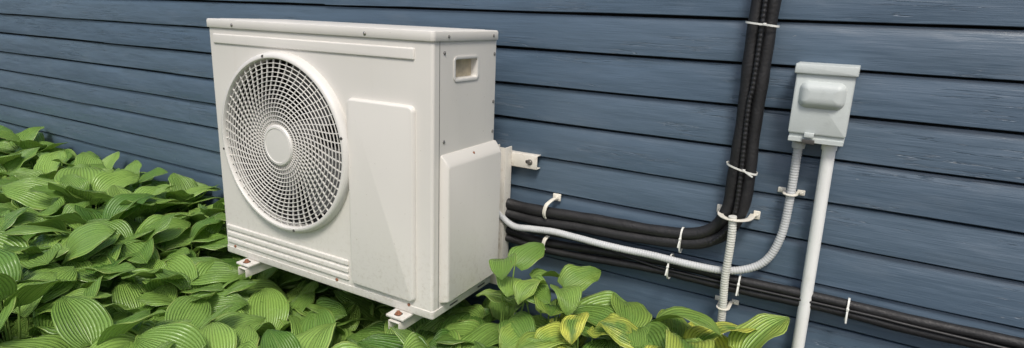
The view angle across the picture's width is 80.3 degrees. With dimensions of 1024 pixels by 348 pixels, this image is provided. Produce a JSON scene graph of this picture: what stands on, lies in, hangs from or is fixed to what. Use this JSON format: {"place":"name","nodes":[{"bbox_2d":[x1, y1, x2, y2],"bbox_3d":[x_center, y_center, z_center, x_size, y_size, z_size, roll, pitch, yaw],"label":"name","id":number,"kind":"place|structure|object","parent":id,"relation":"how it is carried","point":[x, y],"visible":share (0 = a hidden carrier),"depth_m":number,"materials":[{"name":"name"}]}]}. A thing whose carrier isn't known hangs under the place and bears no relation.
{"place":"outdoors","nodes":[
{"label":"outdoors","id":0,"kind":"place"},
{"bbox_3d":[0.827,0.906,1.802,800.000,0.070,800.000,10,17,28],"label":"ground","id":1,"kind":"structure","parent":0,"visible":0},
{"bbox_2d":[0,125,522,347],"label":"hosta bed","id":2,"kind":"object","parent":1,"relation":"on","point":[96,251],"visible":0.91,"depth_m":2.10,"materials":[{"name":"green plant"}]},
{"bbox_2d":[357,312,498,347],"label":"hosta plant","id":3,"kind":"object","parent":1,"relation":"on","point":[485,334],"visible":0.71,"depth_m":1.76,"materials":[{"name":"green plant"}]},
{"bbox_2d":[428,242,558,347],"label":"hosta plant","id":4,"kind":"object","parent":1,"relation":"on","point":[525,256],"visible":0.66,"depth_m":1.79,"materials":[{"name":"green plant"}]},
{"bbox_2d":[474,328,547,347],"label":"hosta plant","id":5,"kind":"object","parent":1,"relation":"on","point":[478,344],"visible":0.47,"depth_m":1.63,"materials":[{"name":"green plant"}]},
{"bbox_2d":[476,264,626,347],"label":"hosta plant","id":6,"kind":"object","parent":1,"relation":"on","point":[574,281],"visible":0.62,"depth_m":1.70,"materials":[{"name":"green plant"}]},
{"bbox_2d":[515,312,631,347],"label":"hosta plant","id":7,"kind":"object","parent":1,"relation":"on","point":[562,329],"visible":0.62,"depth_m":1.59,"materials":[{"name":"green plant"}]},
{"bbox_2d":[561,338,618,347],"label":"hosta plant","id":8,"kind":"object","parent":1,"relation":"on","point":[601,343],"visible":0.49,"depth_m":1.64,"materials":[{"name":"green plant"}]},
{"bbox_2d":[561,293,721,347],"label":"hosta plant","id":9,"kind":"object","parent":1,"relation":"on","point":[648,331],"visible":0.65,"depth_m":1.58,"materials":[{"name":"green plant"}]},
{"bbox_2d":[599,309,755,347],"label":"hosta plant","id":10,"kind":"object","parent":1,"relation":"on","point":[679,331],"visible":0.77,"depth_m":1.56,"materials":[{"name":"green plant"}]},
{"bbox_2d":[684,313,789,347],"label":"hosta plant","id":11,"kind":"object","parent":1,"relation":"on","point":[767,326],"visible":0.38,"depth_m":1.59,"materials":[{"name":"green plant"}]},
{"bbox_2d":[791,144,837,347],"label":"pvc conduit pipe","id":12,"kind":"object","parent":1,"relation":"on","point":[816,229],"visible":0.84,"depth_m":1.57,"materials":[{"name":"grey plastic"}]},
{"bbox_3d":[-2.918,0.216,4.010,21.200,0.349,0.246,10,17,28],"label":"foundation","id":13,"kind":"object","parent":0,"visible":0},
{"bbox_2d":[0,0,1023,347],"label":"clapboards","id":14,"kind":"object","parent":13,"relation":"on","point":[904,234],"visible":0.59,"depth_m":1.73,"materials":[{"name":"blue paint"}]},
{"bbox_2d":[236,144,540,328],"bbox_3d":[-0.511,0.120,2.075,1.078,0.485,0.526,10,17,28],"label":"wall mounting bracket","id":15,"kind":"object","parent":14,"relation":"attached to","point":[403,319],"depth_m":2.00,"materials":[{"name":"metal"}]},
{"bbox_2d":[206,18,500,318],"bbox_3d":[-0.521,-0.070,1.944,0.930,0.799,0.350,10,17,28],"label":"heat pump outdoor unit","id":16,"kind":"object","parent":15,"relation":"on","point":[362,159],"visible":1,"depth_m":1.75,"materials":[{"name":"paint"}]},
{"bbox_2d":[505,0,781,248],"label":"pipe","id":17,"kind":"object","parent":14,"relation":"attached to","point":[758,101],"visible":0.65,"depth_m":1.63,"materials":[{"name":"black plastic"}]},
{"bbox_2d":[506,0,762,239],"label":"pipe","id":18,"kind":"object","parent":17,"relation":"attached to","point":[715,225],"visible":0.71,"depth_m":1.69,"materials":[{"name":"black plastic"}]},
{"bbox_2d":[542,193,560,218],"bbox_3d":[0.127,0.105,1.963,0.028,0.072,0.075,12,17,33],"label":"pipe clip","id":19,"kind":"object","parent":18,"relation":"attached to","point":[556,197],"visible":1,"depth_m":1.95,"materials":[{"name":"white plastic"}]},
{"bbox_2d":[677,227,684,252],"bbox_3d":[0.490,0.193,1.760,0.008,0.077,0.053,10,17,28],"label":"cable tie","id":20,"kind":"object","parent":18,"relation":"attached to","point":[678,246],"visible":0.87,"depth_m":1.74,"materials":[{"name":"white plastic"}]},
{"bbox_2d":[709,0,767,244],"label":"control cable","id":21,"kind":"object","parent":17,"relation":"attached to","point":[747,116],"visible":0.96,"depth_m":1.58,"materials":[{"name":"black rubber"}]},
{"bbox_2d":[726,161,757,177],"bbox_3d":[0.616,-0.014,1.629,0.082,0.027,0.064,10,17,28],"label":"cable tie","id":22,"kind":"object","parent":17,"relation":"attached to","point":[746,172],"visible":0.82,"depth_m":1.61,"materials":[{"name":"white plastic"}]},
{"bbox_2d":[745,21,779,27],"bbox_3d":[0.633,-0.379,1.537,0.082,0.013,0.058,16,20,42],"label":"cable tie","id":23,"kind":"object","parent":17,"relation":"attached to","point":[765,24],"visible":0.97,"depth_m":1.51,"materials":[{"name":"white plastic"}]},
{"bbox_2d":[715,295,738,310],"bbox_3d":[0.608,0.374,1.739,0.067,0.015,0.076,10,17,28],"label":"pipe clamp","id":24,"kind":"object","parent":14,"relation":"attached to","point":[733,301],"visible":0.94,"depth_m":1.75,"materials":[{"name":"white plastic"}]},
{"bbox_2d":[717,204,760,221],"bbox_3d":[0.611,0.115,1.663,0.116,0.024,0.098,10,17,28],"label":"pipe clamp","id":25,"kind":"object","parent":14,"relation":"attached to","point":[754,215],"visible":0.89,"depth_m":1.66,"materials":[{"name":"white plastic"}]},
{"bbox_2d":[717,215,736,333],"bbox_3d":[0.596,0.285,1.691,0.026,0.362,0.053,10,17,28],"label":"drain hose","id":26,"kind":"object","parent":25,"relation":"attached to","point":[727,261],"visible":0.91,"depth_m":1.67,"materials":[{"name":"white plastic"}]},
{"bbox_2d":[505,218,1023,347],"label":"insulated pipe run","id":27,"kind":"object","parent":14,"relation":"attached to","point":[931,329],"visible":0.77,"depth_m":1.64,"materials":[{"name":"black plastic"}]},
{"bbox_2d":[542,229,559,249],"bbox_3d":[0.126,0.212,1.989,0.028,0.064,0.075,12,17,33],"label":"pipe clip","id":28,"kind":"object","parent":27,"relation":"attached to","point":[546,237],"visible":0.35,"depth_m":1.96,"materials":[{"name":"white plastic"}]},
{"bbox_2d":[499,141,805,274],"bbox_3d":[0.274,0.029,1.827,1.055,0.417,0.049,9,16,26],"label":"flexible conduit","id":29,"kind":"object","parent":27,"relation":"on","point":[774,249],"visible":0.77,"depth_m":1.71,"materials":[{"name":"grey plastic"}]},
{"bbox_2d":[665,253,674,278],"bbox_3d":[0.466,0.274,1.793,0.008,0.075,0.073,10,17,28],"label":"cable tie","id":30,"kind":"object","parent":27,"relation":"attached to","point":[666,271],"visible":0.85,"depth_m":1.77,"materials":[{"name":"white plastic"}]},
{"bbox_2d":[735,274,741,295],"bbox_3d":[0.637,0.313,1.704,0.007,0.063,0.046,10,17,28],"label":"cable tie","id":31,"kind":"object","parent":27,"relation":"attached to","point":[737,289],"visible":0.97,"depth_m":1.69,"materials":[{"name":"white plastic"}]},
{"bbox_2d":[844,298,850,323],"bbox_3d":[0.870,0.353,1.575,0.007,0.063,0.046,10,17,28],"label":"cable tie","id":32,"kind":"object","parent":27,"relation":"attached to","point":[846,315],"visible":0.96,"depth_m":1.56,"materials":[{"name":"white plastic"}]},
{"bbox_2d":[778,187,805,196],"bbox_3d":[0.734,0.051,1.601,0.067,0.015,0.053,10,17,28],"label":"pipe clamp","id":33,"kind":"object","parent":14,"relation":"attached to","point":[783,190],"visible":0.98,"depth_m":1.61,"materials":[{"name":"white plastic"}]},
{"bbox_2d":[788,62,860,146],"bbox_3d":[0.767,-0.173,1.503,0.138,0.194,0.108,10,17,28],"label":"electrical disconnect box","id":34,"kind":"object","parent":14,"relation":"attached to","point":[822,103],"visible":1,"depth_m":1.47,"materials":[{"name":"paint"}]},
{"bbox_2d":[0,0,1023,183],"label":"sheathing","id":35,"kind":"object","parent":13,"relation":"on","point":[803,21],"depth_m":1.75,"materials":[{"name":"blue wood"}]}
]}

